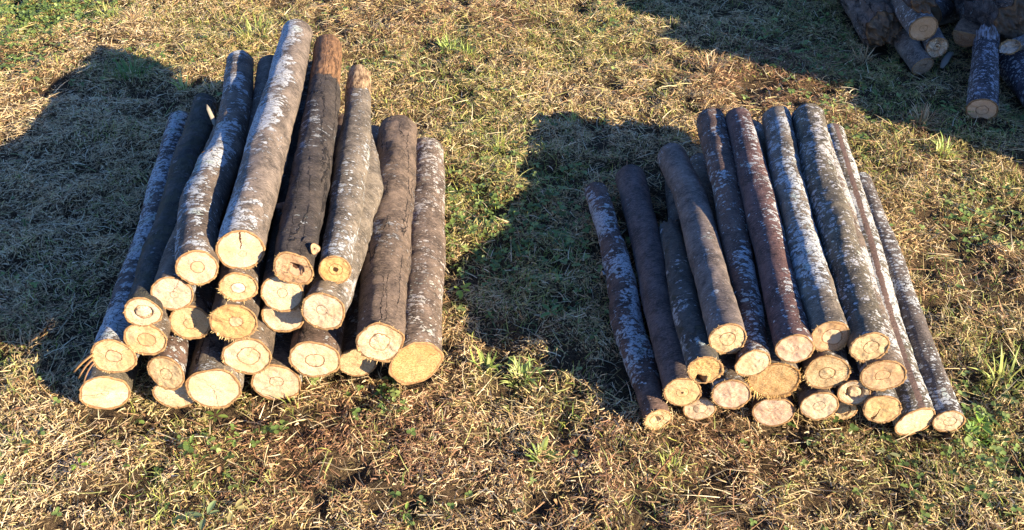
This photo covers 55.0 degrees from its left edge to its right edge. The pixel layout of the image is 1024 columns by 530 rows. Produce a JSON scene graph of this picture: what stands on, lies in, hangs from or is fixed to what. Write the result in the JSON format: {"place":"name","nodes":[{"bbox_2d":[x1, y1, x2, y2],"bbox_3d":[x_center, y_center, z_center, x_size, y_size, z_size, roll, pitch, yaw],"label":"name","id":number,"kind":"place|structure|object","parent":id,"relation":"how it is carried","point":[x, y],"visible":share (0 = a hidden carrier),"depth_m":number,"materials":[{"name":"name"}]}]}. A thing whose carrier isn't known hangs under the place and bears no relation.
{"place":"outdoors","nodes":[
{"label":"outdoors","id":0,"kind":"place"},
{"bbox_2d":[0,0,1023,529],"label":"ground","id":1,"kind":"structure","parent":0,"point":[364,474],"depth_m":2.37,"materials":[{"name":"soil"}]},
{"bbox_2d":[12,326,47,360],"bbox_3d":[-1.111,0.181,2.260,0.072,0.062,0.114,0,40,0],"label":"grass tuft","id":2,"kind":"object","parent":1,"relation":"on","point":[28,344],"visible":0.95,"depth_m":2.28,"materials":[{"name":"green plant"}]},
{"bbox_2d":[71,458,88,469],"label":"weed plant","id":3,"kind":"object","parent":1,"relation":"on","point":[83,464],"visible":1,"depth_m":1.98,"materials":[{"name":"green plant"}]},
{"bbox_2d":[89,2,123,20],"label":"grass tuft","id":4,"kind":"object","parent":1,"relation":"on","point":[106,10],"visible":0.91,"depth_m":3.55,"materials":[{"name":"green plant"}]},
{"bbox_2d":[79,355,142,409],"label":"cut log","id":5,"kind":"object","parent":1,"relation":"on","point":[99,389],"visible":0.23,"depth_m":2.09,"materials":[{"name":"brown wood"}]},
{"bbox_2d":[73,110,188,383],"bbox_3d":[-0.858,-0.109,2.355,0.127,0.134,1.000,-3,40,-3],"label":"cut log","id":6,"kind":"object","parent":5,"relation":"on","point":[111,351],"visible":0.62,"depth_m":2.12,"materials":[{"name":"grey wood"}]},
{"bbox_2d":[110,55,151,80],"bbox_3d":[-1.234,-0.640,3.201,0.149,0.076,0.145,0,40,0],"label":"grass tuft","id":7,"kind":"object","parent":1,"relation":"on","point":[124,66],"visible":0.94,"depth_m":3.22,"materials":[{"name":"green plant"}]},
{"bbox_2d":[116,5,146,19],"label":"grass tuft","id":8,"kind":"object","parent":1,"relation":"on","point":[131,14],"visible":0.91,"depth_m":3.54,"materials":[{"name":"beige plant"}]},
{"bbox_2d":[152,339,195,408],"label":"cut log","id":9,"kind":"object","parent":1,"relation":"on","point":[178,398],"visible":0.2,"depth_m":2.10,"materials":[{"name":"brown wood"}]},
{"bbox_2d":[123,309,171,355],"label":"cut log","id":10,"kind":"object","parent":9,"relation":"on","point":[152,339],"visible":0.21,"depth_m":1.97,"materials":[{"name":"brown wood"}]},
{"bbox_2d":[123,93,218,326],"bbox_3d":[-0.780,-0.175,2.308,0.083,0.170,0.971,-5,40,-6],"label":"cut log","id":11,"kind":"object","parent":10,"relation":"on","point":[143,307],"visible":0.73,"depth_m":2.16,"materials":[{"name":"brown wood"}]},
{"bbox_2d":[147,331,189,390],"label":"cut log","id":12,"kind":"object","parent":9,"relation":"on","point":[166,368],"visible":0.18,"depth_m":2.02,"materials":[{"name":"brown wood"}]},
{"bbox_2d":[168,70,196,90],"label":"grass tuft","id":13,"kind":"object","parent":1,"relation":"on","point":[180,81],"visible":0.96,"depth_m":3.16,"materials":[{"name":"green plant"}]},
{"bbox_2d":[177,435,195,448],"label":"weed plant","id":14,"kind":"object","parent":1,"relation":"on","point":[190,440],"visible":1,"depth_m":2.03,"materials":[{"name":"green plant"}]},
{"bbox_2d":[179,500,218,529],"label":"weed plant","id":15,"kind":"object","parent":1,"relation":"on","point":[211,505],"visible":1,"depth_m":1.90,"materials":[{"name":"green plant"}]},
{"bbox_2d":[184,328,244,410],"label":"cut log","id":16,"kind":"object","parent":1,"relation":"on","point":[212,381],"visible":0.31,"depth_m":2.06,"materials":[{"name":"brown wood"}]},
{"bbox_2d":[169,184,234,339],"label":"cut log","id":17,"kind":"object","parent":16,"relation":"on","point":[190,321],"visible":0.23,"depth_m":2.02,"materials":[{"name":"brown wood"}]},
{"bbox_2d":[150,117,217,310],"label":"cut log","id":18,"kind":"object","parent":17,"relation":"on","point":[170,290],"visible":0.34,"depth_m":1.92,"materials":[{"name":"brown wood"}]},
{"bbox_2d":[175,50,253,286],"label":"cut log","id":19,"kind":"object","parent":18,"relation":"on","point":[206,192],"visible":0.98,"depth_m":2.08,"materials":[{"name":"grey wood"}]},
{"bbox_2d":[207,105,215,126],"bbox_3d":[-0.724,-0.360,2.372,0.011,0.046,0.038,-24,45,-26],"label":"wood sliver","id":20,"kind":"object","parent":19,"relation":"on","point":[211,116],"visible":0.91,"depth_m":2.37,"materials":[{"name":"beige wood"}]},
{"bbox_2d":[206,410,227,421],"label":"weed plant","id":21,"kind":"object","parent":1,"relation":"on","point":[215,418],"visible":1,"depth_m":2.09,"materials":[{"name":"green plant"}]},
{"bbox_2d":[226,434,241,446],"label":"weed plant","id":22,"kind":"object","parent":1,"relation":"on","point":[234,444],"visible":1,"depth_m":2.04,"materials":[{"name":"green plant"}]},
{"bbox_2d":[225,499,247,521],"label":"weed plant","id":23,"kind":"object","parent":1,"relation":"on","point":[238,503],"visible":1,"depth_m":1.91,"materials":[{"name":"beige plant"}]},
{"bbox_2d":[232,11,273,41],"bbox_3d":[-0.901,-0.827,3.429,0.169,0.077,0.144,-13,42,-14],"label":"grass tuft","id":24,"kind":"object","parent":1,"relation":"on","point":[259,24],"visible":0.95,"depth_m":3.45,"materials":[{"name":"green plant"}]},
{"bbox_2d":[251,330,302,399],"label":"cut log","id":25,"kind":"object","parent":1,"relation":"on","point":[280,377],"visible":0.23,"depth_m":2.11,"materials":[{"name":"brown wood"}]},
{"bbox_2d":[221,210,275,376],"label":"cut log","id":26,"kind":"object","parent":25,"relation":"on","point":[253,355],"visible":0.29,"depth_m":2.04,"materials":[{"name":"brown wood"}]},
{"bbox_2d":[207,221,271,342],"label":"cut log","id":27,"kind":"object","parent":26,"relation":"on","point":[229,320],"visible":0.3,"depth_m":1.98,"materials":[{"name":"brown wood"}]},
{"bbox_2d":[216,55,273,304],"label":"cut log","id":28,"kind":"object","parent":27,"relation":"on","point":[238,285],"visible":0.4,"depth_m":1.95,"materials":[{"name":"brown wood"}]},
{"bbox_2d":[215,19,312,270],"bbox_3d":[-0.558,-0.336,2.309,0.098,0.147,1.032,-2,40,-3],"label":"cut log","id":29,"kind":"object","parent":28,"relation":"on","point":[243,235],"visible":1,"depth_m":2.12,"materials":[{"name":"grey wood"}]},
{"bbox_2d":[261,261,314,332],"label":"cut log","id":30,"kind":"object","parent":25,"relation":"on","point":[276,321],"visible":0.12,"depth_m":2.05,"materials":[{"name":"brown wood"}]},
{"bbox_2d":[260,61,311,312],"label":"cut log","id":31,"kind":"object","parent":30,"relation":"on","point":[277,294],"visible":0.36,"depth_m":1.99,"materials":[{"name":"brown wood"}]},
{"bbox_2d":[273,34,341,285],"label":"cut log","id":32,"kind":"object","parent":31,"relation":"on","point":[302,209],"visible":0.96,"depth_m":2.13,"materials":[{"name":"brown wood"}]},
{"bbox_2d":[273,395,301,418],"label":"grass tuft","id":33,"kind":"object","parent":1,"relation":"on","point":[293,399],"visible":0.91,"depth_m":2.12,"materials":[{"name":"beige plant"}]},
{"bbox_2d":[288,114,345,377],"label":"cut log","id":34,"kind":"object","parent":1,"relation":"on","point":[315,352],"visible":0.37,"depth_m":2.06,"materials":[{"name":"brown wood"}]},
{"bbox_2d":[301,133,383,329],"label":"cut log","id":35,"kind":"object","parent":34,"relation":"on","point":[325,305],"visible":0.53,"depth_m":2.01,"materials":[{"name":"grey wood"}]},
{"bbox_2d":[318,64,370,283],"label":"cut log","id":36,"kind":"object","parent":35,"relation":"on","point":[350,173],"visible":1,"depth_m":2.20,"materials":[{"name":"grey wood"}]},
{"bbox_2d":[339,125,378,376],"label":"cut log","id":37,"kind":"object","parent":1,"relation":"on","point":[352,363],"visible":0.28,"depth_m":2.17,"materials":[{"name":"brown wood"}]},
{"bbox_2d":[373,384,389,396],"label":"weed plant","id":38,"kind":"object","parent":1,"relation":"on","point":[377,393],"visible":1,"depth_m":2.15,"materials":[{"name":"green plant"}]},
{"bbox_2d":[355,115,417,365],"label":"cut log","id":39,"kind":"object","parent":1,"relation":"on","point":[381,314],"visible":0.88,"depth_m":2.23,"materials":[{"name":"brown wood"}]},
{"bbox_2d":[400,502,410,519],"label":"weed plant","id":40,"kind":"object","parent":1,"relation":"on","point":[406,507],"visible":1,"depth_m":1.91,"materials":[{"name":"green plant"}]},
{"bbox_2d":[388,137,445,384],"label":"cut log","id":41,"kind":"object","parent":1,"relation":"on","point":[419,358],"visible":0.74,"depth_m":2.30,"materials":[{"name":"brown wood"}]},
{"bbox_2d":[435,34,460,54],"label":"grass tuft","id":42,"kind":"object","parent":1,"relation":"on","point":[442,44],"visible":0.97,"depth_m":3.36,"materials":[{"name":"green plant"}]},
{"bbox_2d":[454,283,470,298],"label":"weed plant","id":43,"kind":"object","parent":1,"relation":"on","point":[459,293],"visible":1,"depth_m":2.40,"materials":[{"name":"green plant"}]},
{"bbox_2d":[455,40,477,54],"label":"grass tuft","id":44,"kind":"object","parent":1,"relation":"on","point":[469,49],"visible":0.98,"depth_m":3.33,"materials":[{"name":"green plant"}]},
{"bbox_2d":[469,345,503,374],"bbox_3d":[-0.056,0.213,2.200,0.087,0.073,0.095,0,40,0],"label":"grass tuft","id":45,"kind":"object","parent":1,"relation":"on","point":[487,361],"visible":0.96,"depth_m":2.21,"materials":[{"name":"green plant"}]},
{"bbox_2d":[479,131,508,154],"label":"grass tuft","id":46,"kind":"object","parent":1,"relation":"on","point":[503,147],"visible":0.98,"depth_m":2.89,"materials":[{"name":"green plant"}]},
{"bbox_2d":[501,228,515,237],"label":"weed plant","id":47,"kind":"object","parent":1,"relation":"on","point":[510,230],"visible":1,"depth_m":2.56,"materials":[{"name":"green plant"}]},
{"bbox_2d":[3,0,1014,529],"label":"dead leaves","id":48,"kind":"object","parent":1,"relation":"on","point":[219,468],"visible":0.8,"depth_m":2.21,"materials":[{"name":"brown plant"}]},
{"bbox_2d":[0,0,1023,529],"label":"clover","id":49,"kind":"object","parent":1,"relation":"on","point":[58,18],"visible":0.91,"depth_m":2.60,"materials":[{"name":"green plant"}]},
{"bbox_2d":[498,354,543,388],"bbox_3d":[0.020,0.247,2.188,0.111,0.063,0.095,0,40,0],"label":"grass tuft","id":50,"kind":"object","parent":1,"relation":"on","point":[528,373],"visible":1,"depth_m":2.20,"materials":[{"name":"green plant"}]},
{"bbox_2d":[31,380,1013,523],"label":"saw chips","id":51,"kind":"object","parent":1,"relation":"on","point":[645,473],"visible":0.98,"depth_m":2.04,"materials":[{"name":"brown wood"}]},
{"bbox_2d":[525,436,559,462],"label":"grass tuft","id":52,"kind":"object","parent":1,"relation":"on","point":[544,444],"visible":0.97,"depth_m":2.02,"materials":[{"name":"green plant"}]},
{"bbox_2d":[541,304,558,317],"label":"weed plant","id":53,"kind":"object","parent":1,"relation":"on","point":[547,307],"visible":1,"depth_m":2.33,"materials":[{"name":"green plant"}]},
{"bbox_2d":[559,110,580,122],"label":"grass tuft","id":54,"kind":"object","parent":1,"relation":"on","point":[574,117],"visible":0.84,"depth_m":3.03,"materials":[{"name":"green plant"}]},
{"bbox_2d":[584,182,673,430],"bbox_3d":[0.261,0.066,2.351,0.088,0.083,0.812,-4,40,-4],"label":"cut log","id":55,"kind":"object","parent":1,"relation":"on","point":[636,350],"visible":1,"depth_m":2.25,"materials":[{"name":"grey wood"}]},
{"bbox_2d":[646,447,679,488],"bbox_3d":[0.301,0.405,1.964,0.094,0.058,0.012,-30,48,-31],"label":"dry stem","id":56,"kind":"object","parent":1,"relation":"on","point":[677,449],"visible":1,"depth_m":1.96,"materials":[{"name":"brown plant"}]},
{"bbox_2d":[637,445,699,478],"bbox_3d":[0.312,0.398,1.988,0.117,0.068,0.082,-7,40,-8],"label":"grass tuft","id":57,"kind":"object","parent":1,"relation":"on","point":[671,463],"visible":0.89,"depth_m":2.00,"materials":[{"name":"green plant"}]},
{"bbox_2d":[665,180,715,420],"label":"cut log","id":58,"kind":"object","parent":1,"relation":"on","point":[697,410],"visible":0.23,"depth_m":2.08,"materials":[{"name":"brown wood"}]},
{"bbox_2d":[615,164,702,406],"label":"cut log","id":59,"kind":"object","parent":58,"relation":"on","point":[680,388],"visible":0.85,"depth_m":2.28,"materials":[{"name":"brown wood"}]},
{"bbox_2d":[658,218,724,383],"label":"cut log","id":60,"kind":"object","parent":59,"relation":"on","point":[704,364],"visible":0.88,"depth_m":2.09,"materials":[{"name":"brown wood"}]},
{"bbox_2d":[657,143,746,353],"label":"cut log","id":61,"kind":"object","parent":60,"relation":"on","point":[724,323],"visible":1,"depth_m":2.18,"materials":[{"name":"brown wood"}]},
{"bbox_2d":[690,153,751,409],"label":"cut log","id":62,"kind":"object","parent":58,"relation":"on","point":[730,388],"visible":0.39,"depth_m":2.03,"materials":[{"name":"brown wood"}]},
{"bbox_2d":[697,107,770,376],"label":"cut log","id":63,"kind":"object","parent":62,"relation":"on","point":[753,358],"visible":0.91,"depth_m":2.22,"materials":[{"name":"grey wood"}]},
{"bbox_2d":[696,51,731,75],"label":"grass tuft","id":64,"kind":"object","parent":1,"relation":"on","point":[710,68],"visible":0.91,"depth_m":3.25,"materials":[{"name":"beige plant"}]},
{"bbox_2d":[751,391,794,426],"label":"cut log","id":65,"kind":"object","parent":1,"relation":"on","point":[773,412],"visible":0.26,"depth_m":2.06,"materials":[{"name":"brown wood"}]},
{"bbox_2d":[744,119,802,400],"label":"cut log","id":66,"kind":"object","parent":65,"relation":"on","point":[778,377],"visible":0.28,"depth_m":2.01,"materials":[{"name":"brown wood"}]},
{"bbox_2d":[725,107,814,363],"bbox_3d":[0.583,-0.116,2.286,0.080,0.097,0.904,2,40,2],"label":"cut log","id":67,"kind":"object","parent":66,"relation":"on","point":[792,339],"visible":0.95,"depth_m":2.16,"materials":[{"name":"brown wood"}]},
{"bbox_2d":[796,362,838,420],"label":"cut log","id":68,"kind":"object","parent":1,"relation":"on","point":[818,404],"visible":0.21,"depth_m":2.02,"materials":[{"name":"brown wood"}]},
{"bbox_2d":[791,115,851,389],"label":"cut log","id":69,"kind":"object","parent":68,"relation":"on","point":[826,369],"visible":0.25,"depth_m":1.98,"materials":[{"name":"brown wood"}]},
{"bbox_2d":[762,106,849,351],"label":"cut log","id":70,"kind":"object","parent":69,"relation":"on","point":[827,323],"visible":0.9,"depth_m":2.16,"materials":[{"name":"grey wood"}]},
{"bbox_2d":[792,103,889,364],"bbox_3d":[0.733,-0.109,2.255,0.095,0.094,0.872,4,40,4],"label":"cut log","id":71,"kind":"object","parent":69,"relation":"on","point":[868,340],"visible":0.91,"depth_m":2.15,"materials":[{"name":"grey wood"}]},
{"bbox_2d":[831,388,857,419],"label":"cut log","id":72,"kind":"object","parent":1,"relation":"on","point":[844,411],"visible":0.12,"depth_m":2.08,"materials":[{"name":"brown wood"}]},
{"bbox_2d":[836,344,870,405],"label":"cut log","id":73,"kind":"object","parent":72,"relation":"on","point":[852,390],"visible":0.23,"depth_m":2.00,"materials":[{"name":"brown wood"}]},
{"bbox_2d":[828,132,906,391],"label":"cut log","id":74,"kind":"object","parent":73,"relation":"on","point":[888,371],"visible":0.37,"depth_m":1.97,"materials":[{"name":"brown wood"}]},
{"bbox_2d":[851,39,879,66],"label":"grass tuft","id":75,"kind":"object","parent":1,"relation":"on","point":[860,55],"visible":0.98,"depth_m":3.28,"materials":[{"name":"green plant"}]},
{"bbox_2d":[840,0,902,46],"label":"rotten log","id":76,"kind":"object","parent":1,"relation":"on","point":[876,23],"visible":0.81,"depth_m":3.26,"materials":[{"name":"brown wood"}]},
{"bbox_2d":[891,0,937,40],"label":"cut log","id":77,"kind":"object","parent":76,"relation":"on","point":[920,26],"visible":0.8,"depth_m":3.13,"materials":[{"name":"brown wood"}]},
{"bbox_2d":[903,0,936,13],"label":"cut log","id":78,"kind":"object","parent":77,"relation":"on","point":[922,6],"visible":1,"depth_m":3.06,"materials":[{"name":"brown wood"}]},
{"bbox_2d":[827,123,935,435],"bbox_3d":[0.868,-0.018,2.420,0.092,0.129,1.051,2,40,3],"label":"cut log","id":79,"kind":"object","parent":1,"relation":"on","point":[917,414],"visible":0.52,"depth_m":2.26,"materials":[{"name":"grey wood"}]},
{"bbox_2d":[861,388,902,424],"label":"cut log","id":80,"kind":"object","parent":1,"relation":"on","point":[885,406],"visible":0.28,"depth_m":2.00,"materials":[{"name":"brown wood"}]},
{"bbox_2d":[876,447,899,459],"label":"weed plant","id":81,"kind":"object","parent":1,"relation":"on","point":[892,453],"visible":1,"depth_m":2.02,"materials":[{"name":"green plant"}]},
{"bbox_2d":[900,482,919,496],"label":"weed plant","id":82,"kind":"object","parent":1,"relation":"on","point":[912,493],"visible":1,"depth_m":1.96,"materials":[{"name":"green plant"}]},
{"bbox_2d":[858,172,965,431],"bbox_3d":[0.937,0.045,2.385,0.068,0.070,0.888,2,40,3],"label":"cut log","id":83,"kind":"object","parent":1,"relation":"on","point":[949,416],"visible":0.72,"depth_m":2.23,"materials":[{"name":"grey wood"}]},
{"bbox_2d":[893,28,933,75],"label":"cut log","id":84,"kind":"object","parent":1,"relation":"on","point":[916,57],"visible":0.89,"depth_m":3.21,"materials":[{"name":"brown wood"}]},
{"bbox_2d":[909,100,946,125],"bbox_3d":[1.249,-0.456,2.982,0.119,0.075,0.120,0,40,0],"label":"grass tuft","id":85,"kind":"object","parent":1,"relation":"on","point":[921,120],"visible":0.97,"depth_m":2.99,"materials":[{"name":"green plant"}]},
{"bbox_2d":[929,131,960,159],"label":"grass tuft","id":86,"kind":"object","parent":1,"relation":"on","point":[947,147],"visible":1,"depth_m":2.87,"materials":[{"name":"green plant"}]},
{"bbox_2d":[931,0,959,25],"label":"cut log","id":87,"kind":"object","parent":1,"relation":"on","point":[943,12],"visible":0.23,"depth_m":3.44,"materials":[{"name":"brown wood"}]},
{"bbox_2d":[952,17,979,46],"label":"cut log","id":88,"kind":"object","parent":87,"relation":"on","point":[964,33],"visible":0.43,"depth_m":3.21,"materials":[{"name":"brown wood"}]},
{"bbox_2d":[940,52,953,68],"bbox_3d":[1.453,-0.689,3.280,0.022,0.020,0.124,24,46,26],"label":"wood chip","id":89,"kind":"object","parent":1,"relation":"on","point":[946,59],"visible":1,"depth_m":3.26,"materials":[{"name":"wood"}]},
{"bbox_2d":[941,104,956,111],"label":"weed plant","id":90,"kind":"object","parent":1,"relation":"on","point":[951,107],"visible":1,"depth_m":3.06,"materials":[{"name":"green plant"}]},
{"bbox_2d":[965,419,993,446],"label":"grass tuft","id":91,"kind":"object","parent":1,"relation":"on","point":[978,439],"visible":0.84,"depth_m":2.06,"materials":[{"name":"green plant"}]},
{"bbox_2d":[968,411,992,433],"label":"weed plant","id":92,"kind":"object","parent":1,"relation":"on","point":[986,427],"visible":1,"depth_m":2.06,"materials":[{"name":"green plant"}]},
{"bbox_2d":[965,23,999,118],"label":"cut log","id":93,"kind":"object","parent":1,"relation":"on","point":[983,93],"visible":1,"depth_m":3.02,"materials":[{"name":"grey wood"}]},
{"bbox_2d":[970,344,1023,398],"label":"grass tuft","id":94,"kind":"object","parent":1,"relation":"on","point":[1003,373],"visible":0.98,"depth_m":2.18,"materials":[{"name":"green plant"}]},
{"bbox_2d":[999,49,1023,106],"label":"cut log","id":95,"kind":"object","parent":1,"relation":"on","point":[1011,70],"visible":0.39,"depth_m":3.12,"materials":[{"name":"grey wood"}]},
{"bbox_2d":[951,0,1023,45],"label":"cut log","id":96,"kind":"object","parent":95,"relation":"on","point":[1005,18],"visible":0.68,"depth_m":3.16,"materials":[{"name":"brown wood"}]},
{"bbox_2d":[999,34,1023,54],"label":"cut log","id":97,"kind":"object","parent":95,"relation":"on","point":[1010,46],"visible":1,"depth_m":3.11,"materials":[{"name":"brown wood"}]},
{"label":"cut log","id":98,"kind":"object","parent":1,"relation":"on","visible":0},
{"bbox_2d":[920,14,948,57],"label":"cut log","id":99,"kind":"object","parent":98,"relation":"on","point":[936,45],"visible":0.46,"depth_m":3.18,"materials":[{"name":"brown wood"}]}
]}

